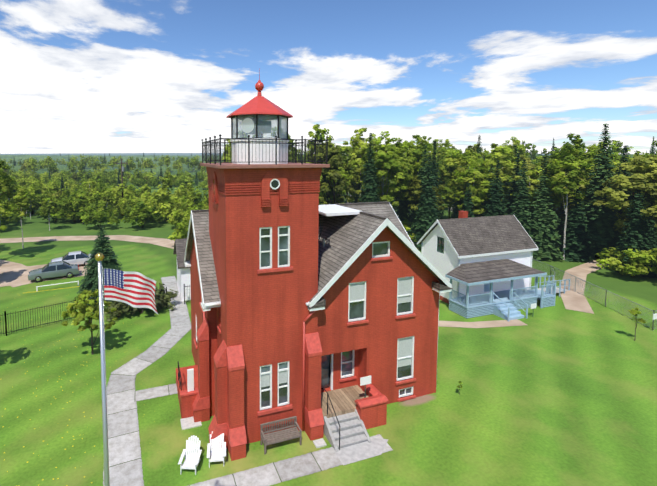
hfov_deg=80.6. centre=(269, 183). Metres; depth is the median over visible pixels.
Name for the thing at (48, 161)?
aspen tree
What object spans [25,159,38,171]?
aspen tree
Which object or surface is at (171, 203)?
aspen tree
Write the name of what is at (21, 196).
birch tree
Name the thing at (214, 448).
adirondack chair
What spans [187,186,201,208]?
aspen tree
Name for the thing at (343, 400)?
porch deck wood
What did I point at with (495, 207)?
spruce tree
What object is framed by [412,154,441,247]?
spruce tree
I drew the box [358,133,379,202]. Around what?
spruce tree
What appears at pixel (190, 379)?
stoop plaque
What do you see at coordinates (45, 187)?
birch tree
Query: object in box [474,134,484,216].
spruce tree
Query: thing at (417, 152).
birch tree
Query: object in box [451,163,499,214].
birch tree
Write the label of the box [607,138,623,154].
aspen tree
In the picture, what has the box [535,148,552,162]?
aspen tree
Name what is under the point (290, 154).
aspen tree
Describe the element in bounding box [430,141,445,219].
spruce tree
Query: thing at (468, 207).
spruce tree
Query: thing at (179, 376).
stoop railing
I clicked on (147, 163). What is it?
birch tree
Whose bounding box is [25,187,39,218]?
aspen tree
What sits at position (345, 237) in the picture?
house roof shingles
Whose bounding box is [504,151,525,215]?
spruce tree
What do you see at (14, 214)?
green shrub
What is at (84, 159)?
aspen tree
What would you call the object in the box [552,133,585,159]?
birch tree
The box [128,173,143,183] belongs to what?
green shrub
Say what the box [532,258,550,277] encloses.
chain fence
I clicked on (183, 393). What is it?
stoop caps
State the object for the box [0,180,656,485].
terrain
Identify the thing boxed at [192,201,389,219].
roof ridge caps
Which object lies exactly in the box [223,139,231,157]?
birch tree
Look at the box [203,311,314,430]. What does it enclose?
downpipes
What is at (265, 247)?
tower windows
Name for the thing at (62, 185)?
spruce tree
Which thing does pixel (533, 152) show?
aspen tree
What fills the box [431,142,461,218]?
aspen tree
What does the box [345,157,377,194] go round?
aspen tree
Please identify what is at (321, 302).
eave return shingles
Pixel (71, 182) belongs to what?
green shrub
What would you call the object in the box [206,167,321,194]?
tower corbel
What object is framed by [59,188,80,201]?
green shrub
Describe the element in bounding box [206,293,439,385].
house gutters
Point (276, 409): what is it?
tower window sills
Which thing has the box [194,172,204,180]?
green shrub
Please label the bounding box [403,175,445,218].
maple tree
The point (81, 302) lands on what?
small lawn tree
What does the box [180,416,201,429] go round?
stoop concrete pad
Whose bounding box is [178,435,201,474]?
adirondack chair
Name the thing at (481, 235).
assistant house roof
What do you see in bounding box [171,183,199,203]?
green shrub
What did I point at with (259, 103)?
red lantern roof
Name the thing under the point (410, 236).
green shrub
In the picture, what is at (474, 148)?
maple tree
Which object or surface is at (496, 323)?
path to assistant house
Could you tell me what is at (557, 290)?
ramp deck
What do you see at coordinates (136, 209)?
tree
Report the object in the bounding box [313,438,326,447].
pad
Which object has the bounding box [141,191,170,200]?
green shrub
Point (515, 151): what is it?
spruce tree
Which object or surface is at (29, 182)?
aspen tree
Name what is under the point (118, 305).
bush
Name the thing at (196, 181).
spruce tree
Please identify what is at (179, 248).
outbuilding roof
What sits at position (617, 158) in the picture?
aspen tree
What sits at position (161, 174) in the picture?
spruce tree
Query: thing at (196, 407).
house pier
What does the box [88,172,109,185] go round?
green shrub
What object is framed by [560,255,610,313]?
path
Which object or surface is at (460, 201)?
spruce tree
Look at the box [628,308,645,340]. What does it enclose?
tree sapling
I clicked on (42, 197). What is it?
aspen tree
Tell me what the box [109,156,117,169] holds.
aspen tree
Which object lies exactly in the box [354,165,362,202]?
spruce tree
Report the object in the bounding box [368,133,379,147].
birch tree
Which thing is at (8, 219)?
green shrub
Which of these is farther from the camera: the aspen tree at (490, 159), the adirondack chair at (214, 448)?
the aspen tree at (490, 159)
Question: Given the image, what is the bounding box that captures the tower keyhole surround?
[211,170,287,206]
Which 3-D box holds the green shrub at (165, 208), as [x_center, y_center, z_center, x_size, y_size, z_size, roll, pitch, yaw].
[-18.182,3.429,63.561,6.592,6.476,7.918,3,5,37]
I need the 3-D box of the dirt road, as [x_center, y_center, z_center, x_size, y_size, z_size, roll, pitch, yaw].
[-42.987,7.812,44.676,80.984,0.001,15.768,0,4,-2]
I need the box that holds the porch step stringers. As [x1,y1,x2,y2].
[323,409,370,451]
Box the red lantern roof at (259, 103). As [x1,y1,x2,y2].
[226,68,292,117]
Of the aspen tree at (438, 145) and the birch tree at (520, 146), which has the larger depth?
the aspen tree at (438, 145)
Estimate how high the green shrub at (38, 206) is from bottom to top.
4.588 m
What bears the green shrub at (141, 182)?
on the terrain
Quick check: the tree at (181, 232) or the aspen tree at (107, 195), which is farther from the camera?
the aspen tree at (107, 195)
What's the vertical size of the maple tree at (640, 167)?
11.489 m
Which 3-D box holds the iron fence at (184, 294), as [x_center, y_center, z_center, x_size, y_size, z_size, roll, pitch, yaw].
[-0.003,7.960,32.356,14.872,1.550,1.479,-3,5,-36]
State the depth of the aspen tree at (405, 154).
56.04 m
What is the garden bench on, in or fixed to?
on the terrain
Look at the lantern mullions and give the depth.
15.17 m
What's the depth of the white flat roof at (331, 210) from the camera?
18.10 m
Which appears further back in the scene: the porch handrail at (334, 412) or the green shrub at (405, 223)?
the green shrub at (405, 223)
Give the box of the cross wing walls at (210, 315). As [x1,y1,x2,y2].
[190,238,216,415]
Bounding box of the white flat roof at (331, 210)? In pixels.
[319,204,359,215]
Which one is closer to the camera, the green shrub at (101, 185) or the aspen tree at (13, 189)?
the aspen tree at (13, 189)
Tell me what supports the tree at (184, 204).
on the terrain
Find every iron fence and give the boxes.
[0,287,166,335]
[184,284,189,303]
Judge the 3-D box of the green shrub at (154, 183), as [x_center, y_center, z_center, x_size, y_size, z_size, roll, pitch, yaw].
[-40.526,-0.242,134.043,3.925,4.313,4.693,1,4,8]
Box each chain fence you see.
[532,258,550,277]
[550,266,656,330]
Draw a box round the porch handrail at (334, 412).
[321,385,339,449]
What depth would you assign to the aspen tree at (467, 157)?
60.23 m
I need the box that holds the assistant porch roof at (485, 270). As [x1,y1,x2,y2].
[446,259,544,282]
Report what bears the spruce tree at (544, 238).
on the terrain
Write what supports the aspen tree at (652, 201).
on the terrain
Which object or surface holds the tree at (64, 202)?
on the terrain
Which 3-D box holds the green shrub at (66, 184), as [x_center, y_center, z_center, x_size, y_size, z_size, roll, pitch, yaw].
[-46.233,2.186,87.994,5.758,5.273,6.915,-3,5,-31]
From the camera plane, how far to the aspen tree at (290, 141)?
55.45 m
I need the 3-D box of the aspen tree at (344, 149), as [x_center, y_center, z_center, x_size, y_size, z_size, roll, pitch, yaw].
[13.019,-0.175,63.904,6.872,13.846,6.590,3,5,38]
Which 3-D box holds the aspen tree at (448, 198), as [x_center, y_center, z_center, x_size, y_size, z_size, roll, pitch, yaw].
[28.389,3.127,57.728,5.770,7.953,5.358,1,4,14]
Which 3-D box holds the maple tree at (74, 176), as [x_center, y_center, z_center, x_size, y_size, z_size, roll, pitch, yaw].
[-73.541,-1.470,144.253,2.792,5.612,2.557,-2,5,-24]
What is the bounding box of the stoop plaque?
[187,368,193,391]
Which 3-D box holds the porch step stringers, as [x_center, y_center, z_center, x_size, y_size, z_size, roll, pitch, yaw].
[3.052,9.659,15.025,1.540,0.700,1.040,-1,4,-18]
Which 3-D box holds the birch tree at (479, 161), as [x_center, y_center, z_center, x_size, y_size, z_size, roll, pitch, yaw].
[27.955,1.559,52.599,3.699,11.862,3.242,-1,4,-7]
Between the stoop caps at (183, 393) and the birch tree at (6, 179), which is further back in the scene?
the birch tree at (6, 179)
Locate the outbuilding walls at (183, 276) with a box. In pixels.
[177,265,190,300]
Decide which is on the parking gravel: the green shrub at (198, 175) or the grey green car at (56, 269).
the grey green car at (56, 269)
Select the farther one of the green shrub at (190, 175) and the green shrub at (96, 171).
the green shrub at (96, 171)
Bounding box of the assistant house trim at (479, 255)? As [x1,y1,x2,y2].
[417,215,537,297]
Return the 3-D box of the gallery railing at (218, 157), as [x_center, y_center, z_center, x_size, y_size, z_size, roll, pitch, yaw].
[-0.412,-1.380,16.003,4.226,1.075,4.226,-1,4,-18]
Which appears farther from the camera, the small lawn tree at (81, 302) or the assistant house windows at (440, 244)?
the assistant house windows at (440, 244)
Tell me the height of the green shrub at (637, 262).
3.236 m
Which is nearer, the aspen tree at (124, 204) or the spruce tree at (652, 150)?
the aspen tree at (124, 204)
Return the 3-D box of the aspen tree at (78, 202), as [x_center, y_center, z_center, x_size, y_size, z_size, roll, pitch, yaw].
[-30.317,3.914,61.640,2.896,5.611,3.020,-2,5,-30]
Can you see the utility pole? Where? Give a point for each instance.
(122, 168)
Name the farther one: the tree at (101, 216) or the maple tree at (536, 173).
the tree at (101, 216)
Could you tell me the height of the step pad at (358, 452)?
0.001 m
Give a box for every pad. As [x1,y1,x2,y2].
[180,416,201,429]
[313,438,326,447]
[332,437,387,464]
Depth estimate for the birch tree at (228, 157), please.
79.04 m
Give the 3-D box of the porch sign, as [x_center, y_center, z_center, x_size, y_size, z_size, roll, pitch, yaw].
[3.998,8.607,15.937,0.520,1.175,0.042,-1,4,-18]
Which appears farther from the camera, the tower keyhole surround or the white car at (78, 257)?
the white car at (78, 257)
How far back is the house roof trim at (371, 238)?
15.83 m
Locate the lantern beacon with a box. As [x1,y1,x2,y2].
[241,117,270,137]
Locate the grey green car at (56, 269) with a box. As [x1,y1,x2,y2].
[28,261,78,281]
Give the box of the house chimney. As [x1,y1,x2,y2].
[458,211,467,217]
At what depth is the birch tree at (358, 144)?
54.55 m
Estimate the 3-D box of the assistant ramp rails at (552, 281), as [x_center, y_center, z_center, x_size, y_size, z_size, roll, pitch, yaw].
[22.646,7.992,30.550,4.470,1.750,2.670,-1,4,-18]
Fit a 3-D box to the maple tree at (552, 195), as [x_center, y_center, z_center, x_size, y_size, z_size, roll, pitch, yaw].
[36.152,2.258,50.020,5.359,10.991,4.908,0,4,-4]
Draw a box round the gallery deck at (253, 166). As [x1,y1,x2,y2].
[200,162,329,168]
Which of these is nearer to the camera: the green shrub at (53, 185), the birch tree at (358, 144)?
the birch tree at (358, 144)
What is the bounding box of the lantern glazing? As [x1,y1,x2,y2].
[232,116,286,138]
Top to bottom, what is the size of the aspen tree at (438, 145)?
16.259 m
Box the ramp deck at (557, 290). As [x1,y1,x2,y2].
[538,287,567,293]
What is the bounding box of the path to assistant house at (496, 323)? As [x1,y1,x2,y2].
[439,319,526,327]
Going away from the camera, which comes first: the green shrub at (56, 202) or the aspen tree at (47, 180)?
the green shrub at (56, 202)
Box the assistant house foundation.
[439,296,448,303]
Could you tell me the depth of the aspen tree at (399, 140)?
66.38 m
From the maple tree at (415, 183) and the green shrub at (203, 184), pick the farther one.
the green shrub at (203, 184)
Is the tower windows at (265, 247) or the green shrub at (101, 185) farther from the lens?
the green shrub at (101, 185)
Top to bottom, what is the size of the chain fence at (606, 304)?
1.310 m
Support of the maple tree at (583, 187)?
on the terrain
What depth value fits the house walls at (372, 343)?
16.79 m
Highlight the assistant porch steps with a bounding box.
[493,303,524,319]
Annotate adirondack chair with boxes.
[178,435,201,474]
[207,431,225,467]
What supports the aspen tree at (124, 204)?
on the terrain
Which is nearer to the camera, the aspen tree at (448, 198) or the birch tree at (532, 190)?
the birch tree at (532, 190)
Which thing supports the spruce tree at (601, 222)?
on the terrain
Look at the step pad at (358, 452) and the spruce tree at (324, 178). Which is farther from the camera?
the spruce tree at (324, 178)
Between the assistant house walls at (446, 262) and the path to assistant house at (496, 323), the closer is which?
the path to assistant house at (496, 323)
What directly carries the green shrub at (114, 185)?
on the terrain
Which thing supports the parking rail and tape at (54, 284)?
on the terrain
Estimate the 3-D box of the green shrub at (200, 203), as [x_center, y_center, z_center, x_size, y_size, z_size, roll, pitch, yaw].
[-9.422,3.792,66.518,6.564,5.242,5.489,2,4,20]
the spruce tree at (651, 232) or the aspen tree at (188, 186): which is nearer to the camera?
the spruce tree at (651, 232)
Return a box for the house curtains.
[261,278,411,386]
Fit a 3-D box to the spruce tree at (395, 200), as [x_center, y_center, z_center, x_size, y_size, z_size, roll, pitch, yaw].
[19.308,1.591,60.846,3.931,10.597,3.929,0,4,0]
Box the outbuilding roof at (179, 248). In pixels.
[173,238,189,268]
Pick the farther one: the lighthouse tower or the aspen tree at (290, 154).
the aspen tree at (290, 154)
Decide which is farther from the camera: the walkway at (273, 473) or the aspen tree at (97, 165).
the aspen tree at (97, 165)
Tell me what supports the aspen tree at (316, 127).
on the terrain
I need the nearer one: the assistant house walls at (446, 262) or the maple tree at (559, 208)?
the assistant house walls at (446, 262)
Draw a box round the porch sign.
[360,376,370,397]
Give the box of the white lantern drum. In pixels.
[230,138,288,163]
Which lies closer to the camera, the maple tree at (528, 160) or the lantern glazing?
the lantern glazing
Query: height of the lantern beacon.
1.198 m
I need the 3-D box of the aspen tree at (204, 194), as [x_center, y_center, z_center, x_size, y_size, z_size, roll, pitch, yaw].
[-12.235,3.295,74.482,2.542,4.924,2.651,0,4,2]
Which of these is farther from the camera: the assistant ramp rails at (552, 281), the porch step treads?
the assistant ramp rails at (552, 281)
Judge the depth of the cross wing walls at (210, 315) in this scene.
18.08 m
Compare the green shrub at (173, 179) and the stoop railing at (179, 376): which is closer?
the stoop railing at (179, 376)
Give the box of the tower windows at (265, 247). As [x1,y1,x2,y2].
[220,226,289,409]
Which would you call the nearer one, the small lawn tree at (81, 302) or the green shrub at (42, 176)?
the small lawn tree at (81, 302)
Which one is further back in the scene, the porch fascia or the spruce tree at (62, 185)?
the spruce tree at (62, 185)
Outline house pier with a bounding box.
[176,318,209,422]
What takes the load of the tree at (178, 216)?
on the terrain
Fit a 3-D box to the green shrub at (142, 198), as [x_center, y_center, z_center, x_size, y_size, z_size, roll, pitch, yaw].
[-21.214,4.221,63.849,4.573,4.730,5.492,-1,4,-19]
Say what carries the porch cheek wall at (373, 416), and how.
on the terrain
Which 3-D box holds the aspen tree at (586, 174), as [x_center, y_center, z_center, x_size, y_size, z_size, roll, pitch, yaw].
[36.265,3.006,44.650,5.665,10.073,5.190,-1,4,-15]
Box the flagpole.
[95,253,109,485]
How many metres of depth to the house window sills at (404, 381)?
17.08 m
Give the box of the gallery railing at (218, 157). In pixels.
[201,134,327,164]
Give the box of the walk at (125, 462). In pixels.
[103,276,190,485]
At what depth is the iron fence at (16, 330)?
24.48 m
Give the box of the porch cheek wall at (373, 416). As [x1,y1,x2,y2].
[356,390,386,429]
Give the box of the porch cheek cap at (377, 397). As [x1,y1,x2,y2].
[355,384,387,408]
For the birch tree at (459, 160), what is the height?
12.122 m
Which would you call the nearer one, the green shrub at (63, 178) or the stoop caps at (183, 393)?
the stoop caps at (183, 393)
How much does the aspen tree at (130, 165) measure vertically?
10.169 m
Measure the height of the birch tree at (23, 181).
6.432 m
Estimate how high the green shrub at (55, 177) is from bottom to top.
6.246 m
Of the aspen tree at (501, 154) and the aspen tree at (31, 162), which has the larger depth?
the aspen tree at (31, 162)
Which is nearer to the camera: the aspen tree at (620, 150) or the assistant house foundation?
the assistant house foundation
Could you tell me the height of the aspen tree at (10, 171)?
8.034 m
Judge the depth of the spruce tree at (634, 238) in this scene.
35.13 m
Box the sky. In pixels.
[0,0,656,153]
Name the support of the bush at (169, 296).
on the terrain
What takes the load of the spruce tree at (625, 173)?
on the terrain
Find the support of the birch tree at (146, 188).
on the terrain
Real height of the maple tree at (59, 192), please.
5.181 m
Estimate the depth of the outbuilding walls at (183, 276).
29.24 m
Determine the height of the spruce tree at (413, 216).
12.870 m
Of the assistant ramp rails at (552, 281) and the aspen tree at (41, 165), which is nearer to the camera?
the assistant ramp rails at (552, 281)
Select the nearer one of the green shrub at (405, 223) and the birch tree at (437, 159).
the green shrub at (405, 223)
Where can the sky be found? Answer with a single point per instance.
(77, 76)
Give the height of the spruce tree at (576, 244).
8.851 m
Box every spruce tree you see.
[60,176,64,193]
[76,226,123,305]
[159,164,162,182]
[194,170,198,184]
[318,135,329,204]
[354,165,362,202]
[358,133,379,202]
[387,180,399,213]
[396,171,414,234]
[407,143,431,234]
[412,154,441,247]
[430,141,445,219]
[449,166,461,218]
[451,193,464,218]
[460,183,474,217]
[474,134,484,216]
[478,164,496,216]
[483,161,507,216]
[502,145,521,213]
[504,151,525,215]
[509,160,537,256]
[529,154,564,259]
[554,206,564,231]
[555,211,571,243]
[556,183,594,261]
[580,124,624,259]
[608,145,635,245]
[609,189,656,277]
[638,203,656,277]
[650,136,655,154]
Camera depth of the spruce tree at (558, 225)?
53.86 m
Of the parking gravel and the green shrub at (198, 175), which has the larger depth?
the green shrub at (198, 175)
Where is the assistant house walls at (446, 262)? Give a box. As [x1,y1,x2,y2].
[423,225,530,298]
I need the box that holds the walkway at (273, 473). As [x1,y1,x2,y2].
[188,434,392,485]
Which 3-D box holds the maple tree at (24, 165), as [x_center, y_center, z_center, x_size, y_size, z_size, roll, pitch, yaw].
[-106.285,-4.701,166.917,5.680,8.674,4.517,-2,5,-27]
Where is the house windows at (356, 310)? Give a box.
[196,241,413,397]
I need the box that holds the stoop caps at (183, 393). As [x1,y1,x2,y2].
[180,388,198,396]
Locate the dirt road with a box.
[0,235,174,248]
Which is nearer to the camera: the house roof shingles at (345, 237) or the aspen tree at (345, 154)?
the house roof shingles at (345, 237)
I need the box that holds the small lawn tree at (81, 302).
[61,289,116,354]
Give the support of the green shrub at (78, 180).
on the terrain
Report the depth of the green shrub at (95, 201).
69.84 m
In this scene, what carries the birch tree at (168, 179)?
on the terrain
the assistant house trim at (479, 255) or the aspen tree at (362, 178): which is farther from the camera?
the aspen tree at (362, 178)
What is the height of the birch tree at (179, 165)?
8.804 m
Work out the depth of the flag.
6.67 m
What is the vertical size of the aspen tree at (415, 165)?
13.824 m
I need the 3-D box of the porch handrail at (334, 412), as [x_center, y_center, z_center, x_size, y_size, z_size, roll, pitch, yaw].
[2.342,9.171,15.253,0.039,1.639,1.929,-1,4,-18]
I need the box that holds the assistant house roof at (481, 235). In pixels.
[418,215,537,255]
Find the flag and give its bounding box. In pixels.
[104,269,157,313]
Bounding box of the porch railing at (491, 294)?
[449,276,555,321]
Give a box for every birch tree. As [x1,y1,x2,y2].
[0,160,16,230]
[13,186,30,248]
[19,176,26,186]
[37,178,43,189]
[41,184,49,195]
[78,161,85,172]
[78,170,83,181]
[143,184,150,194]
[144,158,149,169]
[162,172,172,193]
[164,155,170,167]
[177,162,182,171]
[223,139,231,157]
[223,148,231,161]
[306,162,326,204]
[348,127,369,202]
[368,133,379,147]
[403,134,431,175]
[427,141,439,162]
[443,150,480,199]
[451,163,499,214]
[462,152,485,181]
[476,167,502,196]
[508,139,527,161]
[509,166,558,215]
[545,143,590,259]
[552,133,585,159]
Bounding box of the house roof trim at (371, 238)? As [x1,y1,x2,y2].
[184,203,451,310]
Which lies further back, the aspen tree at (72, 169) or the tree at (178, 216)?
the aspen tree at (72, 169)
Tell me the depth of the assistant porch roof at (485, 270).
27.32 m
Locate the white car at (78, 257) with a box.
[51,251,93,265]
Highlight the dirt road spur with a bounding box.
[0,259,50,286]
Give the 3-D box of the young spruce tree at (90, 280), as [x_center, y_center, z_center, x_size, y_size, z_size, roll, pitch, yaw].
[-12.950,6.542,29.652,4.524,6.625,4.517,-1,4,-18]
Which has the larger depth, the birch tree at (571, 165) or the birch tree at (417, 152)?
the birch tree at (417, 152)
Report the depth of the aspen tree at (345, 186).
53.89 m
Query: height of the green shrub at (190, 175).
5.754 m
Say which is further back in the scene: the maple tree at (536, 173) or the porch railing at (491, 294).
the maple tree at (536, 173)
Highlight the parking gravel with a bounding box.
[0,264,86,286]
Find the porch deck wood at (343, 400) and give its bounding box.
[321,385,368,418]
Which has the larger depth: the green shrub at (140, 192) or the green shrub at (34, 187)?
the green shrub at (140, 192)
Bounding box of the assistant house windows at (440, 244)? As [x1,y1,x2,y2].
[437,236,492,291]
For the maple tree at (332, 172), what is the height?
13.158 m
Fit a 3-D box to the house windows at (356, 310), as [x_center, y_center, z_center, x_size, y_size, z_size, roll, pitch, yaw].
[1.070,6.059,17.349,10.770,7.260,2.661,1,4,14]
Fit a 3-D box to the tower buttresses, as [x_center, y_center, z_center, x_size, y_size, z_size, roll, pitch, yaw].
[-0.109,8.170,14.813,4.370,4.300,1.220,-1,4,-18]
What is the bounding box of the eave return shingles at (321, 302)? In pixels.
[307,281,452,308]
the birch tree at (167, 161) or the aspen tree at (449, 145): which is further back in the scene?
the birch tree at (167, 161)
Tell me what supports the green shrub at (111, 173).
on the terrain
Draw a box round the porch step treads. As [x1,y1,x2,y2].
[327,412,367,447]
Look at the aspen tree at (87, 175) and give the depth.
133.70 m
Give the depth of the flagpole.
6.76 m
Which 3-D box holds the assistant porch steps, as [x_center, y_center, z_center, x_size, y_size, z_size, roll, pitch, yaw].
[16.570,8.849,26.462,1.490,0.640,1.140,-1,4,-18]
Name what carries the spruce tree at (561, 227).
on the terrain
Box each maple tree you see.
[19,163,31,171]
[50,190,64,203]
[71,172,77,180]
[309,142,360,204]
[358,181,385,201]
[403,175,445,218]
[463,145,484,158]
[502,155,535,196]
[506,159,555,228]
[527,167,563,212]
[531,167,563,222]
[558,170,617,219]
[590,154,656,236]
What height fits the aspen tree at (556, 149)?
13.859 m
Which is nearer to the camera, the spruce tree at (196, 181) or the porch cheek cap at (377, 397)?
the porch cheek cap at (377, 397)
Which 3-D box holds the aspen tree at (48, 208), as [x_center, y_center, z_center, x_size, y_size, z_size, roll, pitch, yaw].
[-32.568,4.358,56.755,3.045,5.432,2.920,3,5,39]
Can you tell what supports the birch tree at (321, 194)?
on the terrain
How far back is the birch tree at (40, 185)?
79.01 m
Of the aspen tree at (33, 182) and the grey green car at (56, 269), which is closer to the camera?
the grey green car at (56, 269)
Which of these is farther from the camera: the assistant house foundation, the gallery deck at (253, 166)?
the assistant house foundation
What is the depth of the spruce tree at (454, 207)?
53.36 m
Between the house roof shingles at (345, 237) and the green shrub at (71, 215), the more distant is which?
the green shrub at (71, 215)
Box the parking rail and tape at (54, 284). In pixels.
[27,281,79,292]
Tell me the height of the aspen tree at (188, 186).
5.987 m
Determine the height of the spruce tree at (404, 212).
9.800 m
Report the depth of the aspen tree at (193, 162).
197.97 m
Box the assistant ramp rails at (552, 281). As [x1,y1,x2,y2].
[534,275,569,296]
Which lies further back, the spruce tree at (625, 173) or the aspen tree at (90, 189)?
the aspen tree at (90, 189)
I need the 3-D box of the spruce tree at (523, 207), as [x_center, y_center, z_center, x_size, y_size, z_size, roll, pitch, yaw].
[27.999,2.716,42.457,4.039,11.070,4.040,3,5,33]
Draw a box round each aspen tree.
[5,178,18,200]
[7,165,15,174]
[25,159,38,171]
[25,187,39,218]
[26,176,37,187]
[28,179,38,189]
[38,161,45,168]
[39,195,60,230]
[40,188,56,204]
[43,156,53,168]
[43,175,50,182]
[48,163,58,172]
[68,165,76,172]
[72,191,90,223]
[77,154,88,168]
[82,179,99,196]
[85,170,94,183]
[91,158,103,169]
[99,187,114,208]
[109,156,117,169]
[120,198,131,210]
[124,159,133,170]
[134,168,141,178]
[163,197,172,214]
[179,184,197,200]
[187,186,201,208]
[189,156,198,170]
[202,188,208,199]
[253,120,290,149]
[288,140,299,162]
[288,141,299,162]
[306,124,335,162]
[326,164,353,203]
[337,141,363,202]
[340,152,356,195]
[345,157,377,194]
[360,131,413,207]
[374,138,421,210]
[395,137,433,200]
[397,138,415,156]
[427,137,442,151]
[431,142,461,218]
[435,139,456,191]
[440,179,467,207]
[443,148,472,202]
[480,149,496,162]
[481,143,524,190]
[499,136,528,159]
[499,181,510,213]
[522,140,537,163]
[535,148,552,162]
[548,146,564,158]
[555,166,597,212]
[576,142,618,180]
[588,142,648,175]
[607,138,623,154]
[635,183,656,233]
[642,140,656,215]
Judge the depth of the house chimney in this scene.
30.14 m
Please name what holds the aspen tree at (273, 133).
on the terrain
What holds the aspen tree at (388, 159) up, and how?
on the terrain
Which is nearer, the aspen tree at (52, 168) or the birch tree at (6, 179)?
the birch tree at (6, 179)
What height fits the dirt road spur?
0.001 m
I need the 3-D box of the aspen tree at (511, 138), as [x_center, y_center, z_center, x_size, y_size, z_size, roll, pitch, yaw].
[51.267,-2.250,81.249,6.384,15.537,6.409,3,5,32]
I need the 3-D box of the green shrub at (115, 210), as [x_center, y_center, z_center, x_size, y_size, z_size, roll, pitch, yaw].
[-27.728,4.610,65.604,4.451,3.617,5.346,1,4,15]
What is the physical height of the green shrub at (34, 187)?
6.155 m
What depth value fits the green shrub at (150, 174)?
150.21 m
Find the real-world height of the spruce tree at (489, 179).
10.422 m
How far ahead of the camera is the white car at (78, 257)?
38.03 m
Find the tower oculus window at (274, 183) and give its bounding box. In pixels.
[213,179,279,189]
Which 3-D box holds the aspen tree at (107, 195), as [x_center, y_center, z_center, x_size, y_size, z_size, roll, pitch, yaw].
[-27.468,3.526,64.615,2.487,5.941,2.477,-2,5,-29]
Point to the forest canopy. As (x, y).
(23, 157)
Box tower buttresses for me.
[208,332,323,460]
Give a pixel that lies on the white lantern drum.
(257, 152)
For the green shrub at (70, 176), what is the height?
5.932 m
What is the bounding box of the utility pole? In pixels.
[115,159,127,213]
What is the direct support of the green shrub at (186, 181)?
on the terrain
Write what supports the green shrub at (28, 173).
on the terrain
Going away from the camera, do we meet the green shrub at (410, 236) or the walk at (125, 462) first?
the walk at (125, 462)
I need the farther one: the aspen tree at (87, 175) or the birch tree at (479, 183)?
the aspen tree at (87, 175)
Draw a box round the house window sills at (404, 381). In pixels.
[193,256,415,401]
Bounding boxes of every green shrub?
[0,211,15,225]
[1,199,20,221]
[11,183,42,213]
[17,171,35,184]
[30,192,56,209]
[35,196,64,221]
[36,173,47,178]
[37,179,65,192]
[51,171,66,181]
[55,176,67,186]
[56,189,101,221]
[59,182,76,192]
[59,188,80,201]
[60,198,80,221]
[64,171,73,179]
[64,178,78,188]
[74,173,85,182]
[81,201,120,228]
[85,193,102,202]
[86,178,109,194]
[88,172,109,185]
[92,166,104,175]
[95,201,124,216]
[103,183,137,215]
[105,170,117,177]
[110,181,138,196]
[121,184,150,198]
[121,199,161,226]
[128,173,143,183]
[133,177,147,187]
[133,195,150,214]
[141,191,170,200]
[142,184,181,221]
[143,172,160,179]
[147,177,159,187]
[161,175,177,184]
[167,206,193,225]
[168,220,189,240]
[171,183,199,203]
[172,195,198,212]
[174,175,194,185]
[181,171,194,179]
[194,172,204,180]
[197,181,206,189]
[197,195,208,209]
[401,218,411,235]
[404,226,418,241]
[596,245,656,277]
[647,248,656,268]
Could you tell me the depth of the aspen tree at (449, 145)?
89.63 m
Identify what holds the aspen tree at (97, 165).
on the terrain
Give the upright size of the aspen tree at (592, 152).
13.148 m
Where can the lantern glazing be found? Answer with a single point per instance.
(282, 127)
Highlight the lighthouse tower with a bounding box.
[209,180,318,443]
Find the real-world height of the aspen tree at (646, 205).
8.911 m
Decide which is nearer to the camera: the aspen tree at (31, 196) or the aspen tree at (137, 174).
the aspen tree at (31, 196)
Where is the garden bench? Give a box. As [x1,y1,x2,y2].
[260,416,301,453]
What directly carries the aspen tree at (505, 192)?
on the terrain
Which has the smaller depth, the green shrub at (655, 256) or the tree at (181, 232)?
the green shrub at (655, 256)
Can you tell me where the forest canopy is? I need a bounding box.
[0,153,646,183]
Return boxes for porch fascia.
[445,272,546,285]
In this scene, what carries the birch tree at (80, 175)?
on the terrain
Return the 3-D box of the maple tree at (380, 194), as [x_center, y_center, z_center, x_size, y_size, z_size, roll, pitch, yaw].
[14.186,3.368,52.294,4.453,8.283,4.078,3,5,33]
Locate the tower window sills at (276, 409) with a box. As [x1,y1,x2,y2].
[217,266,292,415]
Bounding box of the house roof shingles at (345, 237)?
[185,203,446,302]
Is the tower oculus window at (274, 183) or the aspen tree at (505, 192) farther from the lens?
the aspen tree at (505, 192)
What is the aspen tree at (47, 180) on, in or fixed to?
on the terrain
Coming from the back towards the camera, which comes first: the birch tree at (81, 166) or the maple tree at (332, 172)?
the birch tree at (81, 166)
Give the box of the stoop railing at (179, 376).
[178,361,181,390]
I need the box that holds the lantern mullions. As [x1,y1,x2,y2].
[231,114,287,138]
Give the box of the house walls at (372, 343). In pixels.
[317,227,439,403]

